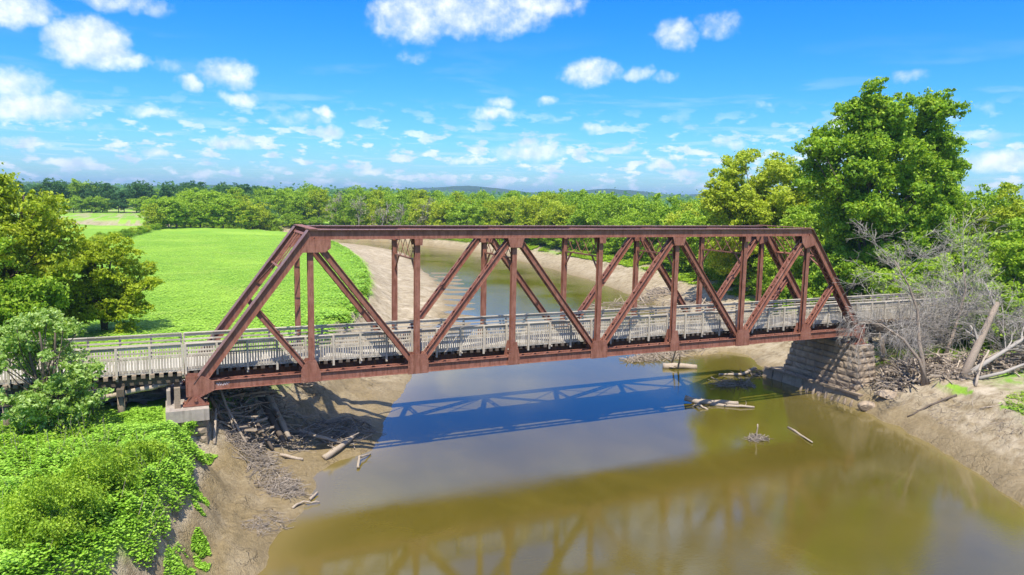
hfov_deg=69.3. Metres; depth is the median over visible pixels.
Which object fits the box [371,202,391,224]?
bare tree
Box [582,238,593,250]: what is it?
broadleaf tree
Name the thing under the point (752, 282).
broadleaf tree
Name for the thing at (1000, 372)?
fallen tree
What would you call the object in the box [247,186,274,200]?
broadleaf tree
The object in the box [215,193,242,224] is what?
broadleaf tree
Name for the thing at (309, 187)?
broadleaf tree
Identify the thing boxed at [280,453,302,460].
log
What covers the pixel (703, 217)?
broadleaf tree
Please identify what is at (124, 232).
broadleaf tree
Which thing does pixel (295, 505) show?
log
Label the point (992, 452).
ground
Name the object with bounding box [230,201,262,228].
broadleaf tree
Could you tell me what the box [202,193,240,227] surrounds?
broadleaf tree
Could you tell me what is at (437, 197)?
broadleaf tree
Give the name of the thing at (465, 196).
broadleaf tree
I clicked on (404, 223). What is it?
broadleaf tree
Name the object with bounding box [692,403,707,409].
log
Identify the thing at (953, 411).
twig litter
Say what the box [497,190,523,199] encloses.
broadleaf tree
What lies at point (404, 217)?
broadleaf tree
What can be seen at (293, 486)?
twig litter
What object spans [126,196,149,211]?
broadleaf tree
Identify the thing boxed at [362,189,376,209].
broadleaf tree
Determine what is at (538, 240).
broadleaf tree
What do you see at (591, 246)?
broadleaf tree
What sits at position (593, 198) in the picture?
broadleaf tree
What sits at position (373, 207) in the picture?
broadleaf tree
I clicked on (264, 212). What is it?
broadleaf tree
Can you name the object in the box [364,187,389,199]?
broadleaf tree
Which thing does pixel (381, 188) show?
broadleaf tree
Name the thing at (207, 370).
truss bridge
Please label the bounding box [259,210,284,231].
broadleaf tree
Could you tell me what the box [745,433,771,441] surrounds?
driftwood heap
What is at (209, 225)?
broadleaf tree
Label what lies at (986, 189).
broadleaf tree
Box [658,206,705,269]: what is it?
broadleaf tree
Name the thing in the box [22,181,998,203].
hills
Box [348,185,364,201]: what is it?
broadleaf tree
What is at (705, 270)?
broadleaf tree
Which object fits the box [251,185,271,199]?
broadleaf tree
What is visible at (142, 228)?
broadleaf tree
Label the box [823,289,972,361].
approach trestle
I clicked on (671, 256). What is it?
broadleaf tree
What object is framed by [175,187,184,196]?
broadleaf tree
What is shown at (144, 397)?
driftwood heap
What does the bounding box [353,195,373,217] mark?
broadleaf tree
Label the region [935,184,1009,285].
broadleaf tree
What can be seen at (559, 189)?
broadleaf tree
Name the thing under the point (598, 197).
broadleaf tree
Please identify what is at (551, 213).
broadleaf tree
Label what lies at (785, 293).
broadleaf tree
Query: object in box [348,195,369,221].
bare tree
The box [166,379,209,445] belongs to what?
stone pier
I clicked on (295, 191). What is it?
broadleaf tree
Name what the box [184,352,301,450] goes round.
driftwood heap
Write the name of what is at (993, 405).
log
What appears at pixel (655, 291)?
driftwood heap
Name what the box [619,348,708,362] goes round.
driftwood heap
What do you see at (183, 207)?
broadleaf tree
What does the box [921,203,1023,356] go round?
dead tree
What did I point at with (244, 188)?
broadleaf tree
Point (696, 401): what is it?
log
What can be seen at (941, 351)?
weeds
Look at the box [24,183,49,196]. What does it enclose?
broadleaf tree
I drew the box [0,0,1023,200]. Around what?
sky
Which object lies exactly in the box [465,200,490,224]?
broadleaf tree
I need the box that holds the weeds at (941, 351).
[874,344,1023,414]
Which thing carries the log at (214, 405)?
on the ground at (992, 452)
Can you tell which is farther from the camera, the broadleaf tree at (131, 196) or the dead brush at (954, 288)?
the broadleaf tree at (131, 196)
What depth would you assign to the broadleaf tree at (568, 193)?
233.89 m
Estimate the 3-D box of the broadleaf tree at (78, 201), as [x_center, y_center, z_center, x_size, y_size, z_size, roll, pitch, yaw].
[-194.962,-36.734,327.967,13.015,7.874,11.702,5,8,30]
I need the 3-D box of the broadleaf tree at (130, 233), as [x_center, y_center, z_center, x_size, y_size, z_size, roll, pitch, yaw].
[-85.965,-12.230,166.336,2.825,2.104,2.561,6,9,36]
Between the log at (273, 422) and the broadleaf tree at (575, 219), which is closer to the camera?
the log at (273, 422)
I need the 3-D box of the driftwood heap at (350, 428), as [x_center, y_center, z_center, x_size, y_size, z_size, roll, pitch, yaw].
[-11.524,7.936,44.926,4.843,3.440,8.515,8,10,42]
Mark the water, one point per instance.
(611, 465)
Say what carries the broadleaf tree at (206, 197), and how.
on the ground at (992, 452)
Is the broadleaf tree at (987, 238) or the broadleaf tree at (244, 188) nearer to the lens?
the broadleaf tree at (987, 238)
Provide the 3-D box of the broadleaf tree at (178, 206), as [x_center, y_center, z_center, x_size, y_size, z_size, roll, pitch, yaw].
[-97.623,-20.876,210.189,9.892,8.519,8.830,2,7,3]
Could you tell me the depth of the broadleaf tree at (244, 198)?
266.31 m
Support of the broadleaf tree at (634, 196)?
on the ground at (992, 452)
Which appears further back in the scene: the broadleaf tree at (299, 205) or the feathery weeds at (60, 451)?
the broadleaf tree at (299, 205)
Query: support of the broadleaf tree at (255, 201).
on the ground at (992, 452)
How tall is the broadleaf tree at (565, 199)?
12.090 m
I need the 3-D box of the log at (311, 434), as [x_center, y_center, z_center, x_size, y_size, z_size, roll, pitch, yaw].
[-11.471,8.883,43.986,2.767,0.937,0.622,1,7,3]
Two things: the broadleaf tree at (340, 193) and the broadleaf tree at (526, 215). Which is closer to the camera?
the broadleaf tree at (526, 215)
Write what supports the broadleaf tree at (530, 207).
on the ground at (992, 452)
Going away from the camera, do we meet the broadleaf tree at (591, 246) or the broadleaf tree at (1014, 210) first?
the broadleaf tree at (1014, 210)
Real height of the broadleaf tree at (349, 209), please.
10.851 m
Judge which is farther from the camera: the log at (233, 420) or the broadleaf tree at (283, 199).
the broadleaf tree at (283, 199)
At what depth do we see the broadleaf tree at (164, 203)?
206.72 m
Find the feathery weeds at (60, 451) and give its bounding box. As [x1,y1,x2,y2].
[0,404,183,574]
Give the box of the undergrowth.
[428,238,775,306]
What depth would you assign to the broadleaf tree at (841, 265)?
73.10 m
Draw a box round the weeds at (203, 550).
[163,476,211,574]
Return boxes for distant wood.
[16,178,1023,213]
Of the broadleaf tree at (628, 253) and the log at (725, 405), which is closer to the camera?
the log at (725, 405)
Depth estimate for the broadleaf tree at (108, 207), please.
337.72 m
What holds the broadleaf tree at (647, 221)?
on the ground at (992, 452)
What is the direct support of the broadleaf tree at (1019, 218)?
on the ground at (992, 452)
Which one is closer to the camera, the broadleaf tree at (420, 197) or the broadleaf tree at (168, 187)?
the broadleaf tree at (420, 197)
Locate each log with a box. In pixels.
[100,382,172,399]
[209,396,226,421]
[210,408,216,443]
[211,394,249,446]
[219,389,236,434]
[238,400,273,450]
[256,386,285,441]
[261,386,291,440]
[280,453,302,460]
[291,497,319,508]
[296,428,341,443]
[322,428,355,459]
[357,453,370,468]
[663,355,696,368]
[684,395,738,404]
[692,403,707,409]
[710,400,754,407]
[718,367,756,375]
[787,426,812,442]
[907,394,956,416]
[974,350,989,386]
[979,402,1010,408]
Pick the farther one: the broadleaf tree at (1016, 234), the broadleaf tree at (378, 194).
the broadleaf tree at (378, 194)
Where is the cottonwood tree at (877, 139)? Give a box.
[790,76,973,294]
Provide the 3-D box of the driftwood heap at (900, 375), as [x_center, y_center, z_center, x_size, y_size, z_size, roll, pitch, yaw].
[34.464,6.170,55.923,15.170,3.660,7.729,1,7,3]
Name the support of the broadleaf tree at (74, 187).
on the ground at (992, 452)
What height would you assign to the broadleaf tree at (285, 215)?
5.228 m
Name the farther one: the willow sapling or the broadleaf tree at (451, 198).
the broadleaf tree at (451, 198)
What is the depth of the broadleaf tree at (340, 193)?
301.86 m
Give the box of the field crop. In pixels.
[8,233,374,366]
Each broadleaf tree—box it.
[0,162,86,320]
[0,237,18,322]
[0,273,74,359]
[7,180,29,195]
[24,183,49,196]
[30,232,165,333]
[39,177,72,210]
[57,196,88,212]
[64,178,98,210]
[76,182,101,211]
[77,196,110,212]
[88,235,103,241]
[90,196,118,211]
[93,182,119,211]
[106,199,129,212]
[112,189,134,211]
[118,228,129,236]
[121,188,146,211]
[123,182,146,193]
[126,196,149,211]
[127,228,134,236]
[130,180,158,206]
[137,202,165,228]
[137,226,148,232]
[140,195,178,223]
[157,189,172,199]
[157,201,185,227]
[158,194,192,226]
[158,196,192,227]
[159,181,178,197]
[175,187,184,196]
[176,187,196,197]
[178,187,223,227]
[179,180,207,190]
[179,201,210,226]
[182,196,202,226]
[186,222,206,226]
[194,187,210,192]
[196,205,226,227]
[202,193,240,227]
[203,222,231,228]
[209,185,229,194]
[213,181,228,190]
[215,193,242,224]
[218,187,246,199]
[225,212,247,228]
[227,189,249,202]
[229,182,253,194]
[230,200,272,229]
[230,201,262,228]
[242,191,253,200]
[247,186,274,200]
[249,196,276,212]
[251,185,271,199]
[252,201,280,223]
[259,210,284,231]
[262,189,290,215]
[273,188,297,210]
[277,195,306,224]
[280,213,298,226]
[286,191,318,222]
[286,214,307,225]
[287,187,298,196]
[298,183,323,212]
[302,189,331,224]
[307,216,325,224]
[323,213,336,224]
[327,191,356,213]
[329,198,356,224]
[330,190,349,210]
[341,199,372,224]
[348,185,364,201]
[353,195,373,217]
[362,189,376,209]
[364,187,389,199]
[364,199,394,224]
[366,189,388,222]
[373,195,398,224]
[378,185,393,192]
[385,188,412,220]
[391,198,413,224]
[398,220,413,224]
[407,197,435,224]
[408,189,431,224]
[412,193,429,218]
[426,198,461,224]
[430,190,453,208]
[431,199,461,224]
[434,196,458,221]
[443,199,472,224]
[450,191,474,221]
[451,191,469,200]
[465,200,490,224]
[467,197,493,224]
[469,192,479,204]
[475,221,490,224]
[477,189,495,201]
[480,199,507,238]
[495,196,523,224]
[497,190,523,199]
[502,191,519,201]
[514,193,556,244]
[515,207,542,241]
[528,195,544,208]
[531,238,544,245]
[536,192,565,207]
[538,188,564,198]
[541,200,578,224]
[542,200,578,224]
[542,204,573,244]
[542,238,561,248]
[559,238,586,248]
[561,189,578,203]
[562,196,582,207]
[562,199,602,242]
[566,190,592,221]
[570,189,601,202]
[576,197,618,244]
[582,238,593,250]
[588,238,613,252]
[591,195,644,246]
[593,190,618,205]
[602,192,632,211]
[603,238,620,254]
[608,208,644,246]
[614,210,649,253]
[621,193,644,200]
[625,242,644,259]
[627,195,647,211]
[633,192,668,221]
[635,212,659,253]
[639,242,656,262]
[646,203,681,250]
[648,194,696,213]
[654,215,687,249]
[654,238,666,253]
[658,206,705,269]
[662,211,705,272]
[663,247,694,272]
[678,202,697,218]
[679,198,701,208]
[685,203,744,266]
[688,252,715,276]
[689,204,699,247]
[695,148,811,290]
[703,260,738,282]
[724,255,767,288]
[746,272,772,297]
[751,205,831,293]
[772,278,837,316]
[793,189,837,261]
[798,251,865,303]
[808,249,886,311]
[864,260,946,329]
[930,231,1011,300]
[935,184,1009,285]
[943,182,1023,241]
[948,277,1023,350]
[960,189,1023,231]
[964,182,1023,238]
[970,233,1023,297]
[975,219,1023,291]
[983,213,1023,266]
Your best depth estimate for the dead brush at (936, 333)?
59.26 m
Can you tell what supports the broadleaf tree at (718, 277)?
on the ground at (992, 452)
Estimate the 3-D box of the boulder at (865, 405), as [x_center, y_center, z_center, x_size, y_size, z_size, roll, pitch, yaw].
[26.275,8.778,54.962,1.257,0.736,1.088,3,7,12]
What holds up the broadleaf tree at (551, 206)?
on the ground at (992, 452)
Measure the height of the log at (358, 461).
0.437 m
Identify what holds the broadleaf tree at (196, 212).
on the ground at (992, 452)
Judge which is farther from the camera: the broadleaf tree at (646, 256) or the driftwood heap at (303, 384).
the broadleaf tree at (646, 256)
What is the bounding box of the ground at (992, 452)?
[0,206,1023,574]
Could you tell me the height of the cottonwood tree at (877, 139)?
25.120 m
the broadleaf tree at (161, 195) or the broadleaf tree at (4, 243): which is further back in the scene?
the broadleaf tree at (161, 195)
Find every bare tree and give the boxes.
[324,191,343,224]
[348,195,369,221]
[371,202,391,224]
[389,203,407,224]
[414,198,434,223]
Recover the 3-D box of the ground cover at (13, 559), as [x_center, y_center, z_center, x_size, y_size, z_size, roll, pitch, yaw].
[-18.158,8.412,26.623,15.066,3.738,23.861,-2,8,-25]
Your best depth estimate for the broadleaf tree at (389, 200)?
242.92 m
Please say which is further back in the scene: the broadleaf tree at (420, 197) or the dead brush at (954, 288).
the broadleaf tree at (420, 197)
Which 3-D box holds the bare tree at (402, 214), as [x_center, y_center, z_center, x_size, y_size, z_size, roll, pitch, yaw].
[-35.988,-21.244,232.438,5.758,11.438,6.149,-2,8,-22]
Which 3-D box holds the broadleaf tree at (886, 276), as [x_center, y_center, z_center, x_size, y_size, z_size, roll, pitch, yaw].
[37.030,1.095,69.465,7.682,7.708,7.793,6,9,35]
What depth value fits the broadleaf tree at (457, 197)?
241.08 m
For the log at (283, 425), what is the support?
on the driftwood heap at (240, 393)
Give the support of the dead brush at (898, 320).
on the ground at (992, 452)
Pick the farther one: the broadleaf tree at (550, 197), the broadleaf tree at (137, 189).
the broadleaf tree at (137, 189)
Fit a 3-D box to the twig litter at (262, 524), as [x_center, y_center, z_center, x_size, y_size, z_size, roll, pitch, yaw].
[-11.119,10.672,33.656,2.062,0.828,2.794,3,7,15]
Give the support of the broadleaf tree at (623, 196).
on the ground at (992, 452)
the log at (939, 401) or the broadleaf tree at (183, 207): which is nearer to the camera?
the log at (939, 401)
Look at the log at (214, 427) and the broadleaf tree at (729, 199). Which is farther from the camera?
the broadleaf tree at (729, 199)
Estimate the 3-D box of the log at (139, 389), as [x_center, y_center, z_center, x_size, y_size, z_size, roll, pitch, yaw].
[-20.122,5.514,37.307,5.669,0.962,0.664,-5,9,-39]
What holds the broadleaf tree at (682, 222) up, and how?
on the ground at (992, 452)
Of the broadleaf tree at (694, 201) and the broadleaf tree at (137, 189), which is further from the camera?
the broadleaf tree at (137, 189)
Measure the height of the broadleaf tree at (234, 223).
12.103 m
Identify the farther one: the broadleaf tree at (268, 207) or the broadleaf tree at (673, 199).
the broadleaf tree at (268, 207)
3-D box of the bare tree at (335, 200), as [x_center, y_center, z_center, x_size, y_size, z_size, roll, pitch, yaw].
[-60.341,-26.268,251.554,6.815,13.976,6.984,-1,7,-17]
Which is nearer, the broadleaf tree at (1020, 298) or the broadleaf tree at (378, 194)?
the broadleaf tree at (1020, 298)
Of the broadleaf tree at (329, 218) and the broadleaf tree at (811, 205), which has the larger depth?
the broadleaf tree at (329, 218)
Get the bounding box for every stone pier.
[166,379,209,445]
[763,337,875,406]
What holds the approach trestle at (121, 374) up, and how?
on the ground at (992, 452)
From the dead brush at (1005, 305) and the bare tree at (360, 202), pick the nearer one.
the dead brush at (1005, 305)
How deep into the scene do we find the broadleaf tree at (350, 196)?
264.44 m
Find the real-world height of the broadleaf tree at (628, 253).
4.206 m
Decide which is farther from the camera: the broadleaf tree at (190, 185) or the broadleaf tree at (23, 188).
the broadleaf tree at (23, 188)
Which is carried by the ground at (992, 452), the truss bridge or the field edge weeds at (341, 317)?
the field edge weeds at (341, 317)
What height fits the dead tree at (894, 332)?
5.982 m
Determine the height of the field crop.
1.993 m
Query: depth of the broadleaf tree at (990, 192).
89.63 m
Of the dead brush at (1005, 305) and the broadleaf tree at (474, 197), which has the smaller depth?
the dead brush at (1005, 305)
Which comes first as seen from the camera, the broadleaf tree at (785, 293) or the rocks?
the rocks
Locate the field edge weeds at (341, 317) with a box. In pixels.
[211,240,371,345]
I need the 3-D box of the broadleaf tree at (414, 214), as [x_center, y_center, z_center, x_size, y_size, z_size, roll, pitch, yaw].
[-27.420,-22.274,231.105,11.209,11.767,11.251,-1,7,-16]
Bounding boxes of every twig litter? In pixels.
[216,413,313,500]
[240,507,296,536]
[880,392,1022,437]
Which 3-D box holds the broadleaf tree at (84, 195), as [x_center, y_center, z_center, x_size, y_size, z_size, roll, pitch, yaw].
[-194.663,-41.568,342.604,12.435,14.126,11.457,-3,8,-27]
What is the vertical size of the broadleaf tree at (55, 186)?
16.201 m
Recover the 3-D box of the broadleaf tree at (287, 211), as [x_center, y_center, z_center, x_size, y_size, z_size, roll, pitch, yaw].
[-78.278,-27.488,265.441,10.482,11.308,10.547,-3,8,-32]
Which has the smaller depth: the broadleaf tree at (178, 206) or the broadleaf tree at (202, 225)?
the broadleaf tree at (178, 206)
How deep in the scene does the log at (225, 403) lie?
40.45 m
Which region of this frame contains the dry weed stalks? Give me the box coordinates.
[0,406,180,574]
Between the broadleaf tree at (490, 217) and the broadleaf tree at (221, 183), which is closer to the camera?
the broadleaf tree at (490, 217)
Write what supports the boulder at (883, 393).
on the ground at (992, 452)
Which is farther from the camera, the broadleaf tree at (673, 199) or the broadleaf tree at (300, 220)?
the broadleaf tree at (300, 220)
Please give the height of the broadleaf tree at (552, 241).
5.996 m
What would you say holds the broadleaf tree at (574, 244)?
on the ground at (992, 452)
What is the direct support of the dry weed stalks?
on the ground at (992, 452)
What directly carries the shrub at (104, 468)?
on the ground at (992, 452)
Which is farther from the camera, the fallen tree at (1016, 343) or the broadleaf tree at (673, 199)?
the broadleaf tree at (673, 199)
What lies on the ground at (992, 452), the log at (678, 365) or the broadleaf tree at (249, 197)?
the broadleaf tree at (249, 197)
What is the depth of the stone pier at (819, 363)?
59.81 m
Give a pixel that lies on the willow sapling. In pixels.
(36, 402)
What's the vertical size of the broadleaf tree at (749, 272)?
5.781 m
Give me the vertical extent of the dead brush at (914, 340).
4.974 m
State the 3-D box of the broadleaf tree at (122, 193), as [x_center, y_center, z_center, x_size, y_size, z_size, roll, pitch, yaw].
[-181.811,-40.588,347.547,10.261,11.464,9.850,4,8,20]
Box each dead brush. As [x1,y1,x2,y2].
[852,278,957,358]
[870,308,942,367]
[877,240,1021,345]
[883,292,970,356]
[899,263,1013,351]
[952,288,1023,359]
[968,276,1023,348]
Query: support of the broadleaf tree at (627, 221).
on the ground at (992, 452)
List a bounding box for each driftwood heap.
[0,377,185,414]
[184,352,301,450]
[233,348,316,386]
[262,400,385,454]
[588,283,717,323]
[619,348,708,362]
[706,375,756,388]
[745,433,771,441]
[865,338,1023,397]
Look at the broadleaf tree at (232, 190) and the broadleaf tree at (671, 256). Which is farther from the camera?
the broadleaf tree at (232, 190)
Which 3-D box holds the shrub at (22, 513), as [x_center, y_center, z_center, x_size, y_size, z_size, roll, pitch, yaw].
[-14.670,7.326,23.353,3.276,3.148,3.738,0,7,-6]
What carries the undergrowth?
on the ground at (992, 452)
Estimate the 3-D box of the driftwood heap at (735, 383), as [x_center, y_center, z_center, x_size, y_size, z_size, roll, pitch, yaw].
[18.341,7.698,62.052,4.211,0.871,2.735,2,7,6]
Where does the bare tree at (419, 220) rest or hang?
on the ground at (992, 452)
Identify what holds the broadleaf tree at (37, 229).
on the ground at (992, 452)
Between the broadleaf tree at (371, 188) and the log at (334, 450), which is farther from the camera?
the broadleaf tree at (371, 188)
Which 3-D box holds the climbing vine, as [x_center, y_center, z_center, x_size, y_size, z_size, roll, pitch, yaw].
[-16.771,7.662,37.038,2.046,2.004,1.644,-2,8,-25]
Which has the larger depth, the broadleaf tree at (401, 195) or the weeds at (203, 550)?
the broadleaf tree at (401, 195)
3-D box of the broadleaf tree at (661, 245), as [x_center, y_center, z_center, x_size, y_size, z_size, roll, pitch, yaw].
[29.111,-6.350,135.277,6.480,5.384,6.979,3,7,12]
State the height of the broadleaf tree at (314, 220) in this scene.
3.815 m
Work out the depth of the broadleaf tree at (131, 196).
347.12 m
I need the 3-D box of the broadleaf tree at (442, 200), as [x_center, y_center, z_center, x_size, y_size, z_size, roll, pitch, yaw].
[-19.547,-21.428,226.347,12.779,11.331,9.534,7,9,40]
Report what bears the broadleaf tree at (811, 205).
on the ground at (992, 452)
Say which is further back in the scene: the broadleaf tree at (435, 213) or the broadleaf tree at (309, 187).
the broadleaf tree at (309, 187)
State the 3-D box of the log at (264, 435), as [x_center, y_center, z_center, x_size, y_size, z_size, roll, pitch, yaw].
[-15.279,7.323,42.170,4.558,3.299,0.595,4,8,24]
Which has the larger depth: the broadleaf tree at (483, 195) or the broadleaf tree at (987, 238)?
the broadleaf tree at (483, 195)
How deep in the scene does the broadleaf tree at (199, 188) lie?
296.94 m
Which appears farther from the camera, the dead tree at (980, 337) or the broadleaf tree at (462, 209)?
the broadleaf tree at (462, 209)
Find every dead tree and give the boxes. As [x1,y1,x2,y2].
[830,303,950,384]
[834,219,956,385]
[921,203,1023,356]
[960,278,1000,376]
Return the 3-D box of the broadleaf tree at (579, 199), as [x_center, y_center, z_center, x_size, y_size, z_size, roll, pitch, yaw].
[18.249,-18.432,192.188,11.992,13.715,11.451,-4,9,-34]
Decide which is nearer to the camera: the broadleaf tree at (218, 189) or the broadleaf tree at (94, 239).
the broadleaf tree at (94, 239)
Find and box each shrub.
[0,471,113,551]
[30,440,145,515]
[96,437,177,475]
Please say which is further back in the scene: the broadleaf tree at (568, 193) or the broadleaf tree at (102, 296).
the broadleaf tree at (568, 193)
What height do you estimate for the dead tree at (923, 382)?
12.159 m
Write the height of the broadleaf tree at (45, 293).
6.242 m
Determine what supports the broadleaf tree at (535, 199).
on the ground at (992, 452)
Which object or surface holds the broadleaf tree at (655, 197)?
on the ground at (992, 452)
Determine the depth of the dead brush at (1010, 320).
56.52 m
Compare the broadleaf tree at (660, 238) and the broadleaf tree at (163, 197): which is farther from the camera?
the broadleaf tree at (163, 197)
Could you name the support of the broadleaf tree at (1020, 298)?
on the ground at (992, 452)
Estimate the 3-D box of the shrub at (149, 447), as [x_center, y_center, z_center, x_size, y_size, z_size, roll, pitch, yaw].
[-14.993,6.979,29.446,3.140,2.043,2.803,-2,8,-25]
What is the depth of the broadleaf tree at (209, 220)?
221.43 m
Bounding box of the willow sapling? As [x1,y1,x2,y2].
[0,305,113,433]
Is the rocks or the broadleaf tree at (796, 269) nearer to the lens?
the rocks
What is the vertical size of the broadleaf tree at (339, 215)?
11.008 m
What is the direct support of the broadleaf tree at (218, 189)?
on the ground at (992, 452)
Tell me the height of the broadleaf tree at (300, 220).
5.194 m
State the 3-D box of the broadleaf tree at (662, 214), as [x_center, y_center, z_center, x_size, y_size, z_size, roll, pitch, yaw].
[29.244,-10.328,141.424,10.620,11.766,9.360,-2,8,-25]
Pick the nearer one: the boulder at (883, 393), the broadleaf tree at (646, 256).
the boulder at (883, 393)
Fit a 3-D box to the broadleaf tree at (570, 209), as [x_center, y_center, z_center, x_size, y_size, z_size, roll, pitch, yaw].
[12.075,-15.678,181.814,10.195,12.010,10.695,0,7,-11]
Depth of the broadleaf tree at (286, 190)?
296.08 m
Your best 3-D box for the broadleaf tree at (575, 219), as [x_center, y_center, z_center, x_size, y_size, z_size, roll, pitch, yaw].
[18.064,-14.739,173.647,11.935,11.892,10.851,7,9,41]
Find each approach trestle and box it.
[0,332,183,425]
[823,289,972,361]
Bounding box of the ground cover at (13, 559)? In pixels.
[0,404,217,574]
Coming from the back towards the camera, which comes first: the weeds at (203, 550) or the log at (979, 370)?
the log at (979, 370)
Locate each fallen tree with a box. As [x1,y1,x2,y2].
[927,265,1023,374]
[979,361,1023,379]
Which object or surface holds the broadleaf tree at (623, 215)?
on the ground at (992, 452)
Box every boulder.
[857,401,874,410]
[877,389,896,398]
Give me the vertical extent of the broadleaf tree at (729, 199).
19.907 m
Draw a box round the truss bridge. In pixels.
[181,224,866,407]
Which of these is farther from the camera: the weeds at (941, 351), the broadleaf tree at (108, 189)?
the broadleaf tree at (108, 189)
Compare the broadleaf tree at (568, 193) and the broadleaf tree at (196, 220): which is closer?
the broadleaf tree at (196, 220)
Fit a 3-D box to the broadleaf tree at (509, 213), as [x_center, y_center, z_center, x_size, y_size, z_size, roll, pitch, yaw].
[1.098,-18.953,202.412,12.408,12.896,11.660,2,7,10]
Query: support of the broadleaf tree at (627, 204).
on the ground at (992, 452)
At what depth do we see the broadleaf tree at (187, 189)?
270.23 m
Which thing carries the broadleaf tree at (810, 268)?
on the ground at (992, 452)
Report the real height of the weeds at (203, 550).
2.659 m
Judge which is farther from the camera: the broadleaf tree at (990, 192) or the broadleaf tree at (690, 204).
the broadleaf tree at (690, 204)
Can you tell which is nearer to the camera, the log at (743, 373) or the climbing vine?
the climbing vine
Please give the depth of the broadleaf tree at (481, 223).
205.58 m
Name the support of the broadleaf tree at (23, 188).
on the ground at (992, 452)
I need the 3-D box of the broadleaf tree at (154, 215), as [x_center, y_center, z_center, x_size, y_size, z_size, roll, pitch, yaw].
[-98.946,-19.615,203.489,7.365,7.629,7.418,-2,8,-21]
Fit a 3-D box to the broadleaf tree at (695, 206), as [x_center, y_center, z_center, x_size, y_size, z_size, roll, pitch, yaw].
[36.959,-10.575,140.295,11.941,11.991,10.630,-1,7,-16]
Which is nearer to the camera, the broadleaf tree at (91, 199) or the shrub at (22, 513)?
the shrub at (22, 513)
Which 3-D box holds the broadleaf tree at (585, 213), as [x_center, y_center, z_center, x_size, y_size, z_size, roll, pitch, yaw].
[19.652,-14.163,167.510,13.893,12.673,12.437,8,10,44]
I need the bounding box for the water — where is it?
[257,239,1023,574]
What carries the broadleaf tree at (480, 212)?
on the ground at (992, 452)
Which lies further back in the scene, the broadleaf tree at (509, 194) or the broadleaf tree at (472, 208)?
the broadleaf tree at (509, 194)
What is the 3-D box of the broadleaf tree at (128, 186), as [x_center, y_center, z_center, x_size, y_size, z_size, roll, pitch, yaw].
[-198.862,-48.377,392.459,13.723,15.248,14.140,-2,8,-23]
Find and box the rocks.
[748,365,888,394]
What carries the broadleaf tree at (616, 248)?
on the ground at (992, 452)
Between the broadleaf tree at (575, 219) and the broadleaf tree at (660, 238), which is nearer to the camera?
the broadleaf tree at (660, 238)
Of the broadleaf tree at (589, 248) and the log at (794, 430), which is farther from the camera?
the broadleaf tree at (589, 248)
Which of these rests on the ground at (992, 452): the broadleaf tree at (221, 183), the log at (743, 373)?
the broadleaf tree at (221, 183)
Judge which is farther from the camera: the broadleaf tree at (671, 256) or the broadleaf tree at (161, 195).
the broadleaf tree at (161, 195)
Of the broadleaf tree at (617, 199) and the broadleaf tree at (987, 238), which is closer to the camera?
the broadleaf tree at (987, 238)
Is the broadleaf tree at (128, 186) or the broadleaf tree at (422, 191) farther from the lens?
the broadleaf tree at (128, 186)
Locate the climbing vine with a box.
[159,421,197,436]
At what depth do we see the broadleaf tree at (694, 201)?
179.90 m
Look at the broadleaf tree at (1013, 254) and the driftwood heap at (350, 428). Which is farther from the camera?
the broadleaf tree at (1013, 254)
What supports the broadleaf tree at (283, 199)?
on the ground at (992, 452)
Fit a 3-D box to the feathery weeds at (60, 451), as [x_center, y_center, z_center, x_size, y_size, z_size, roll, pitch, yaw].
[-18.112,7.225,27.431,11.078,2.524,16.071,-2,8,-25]
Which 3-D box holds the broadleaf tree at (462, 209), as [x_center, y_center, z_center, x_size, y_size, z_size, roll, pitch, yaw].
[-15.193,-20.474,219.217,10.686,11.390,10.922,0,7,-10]
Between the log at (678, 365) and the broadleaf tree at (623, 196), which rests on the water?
the log at (678, 365)
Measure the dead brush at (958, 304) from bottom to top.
7.887 m
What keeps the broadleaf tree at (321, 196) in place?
on the ground at (992, 452)
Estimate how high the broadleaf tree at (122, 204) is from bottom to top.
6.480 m

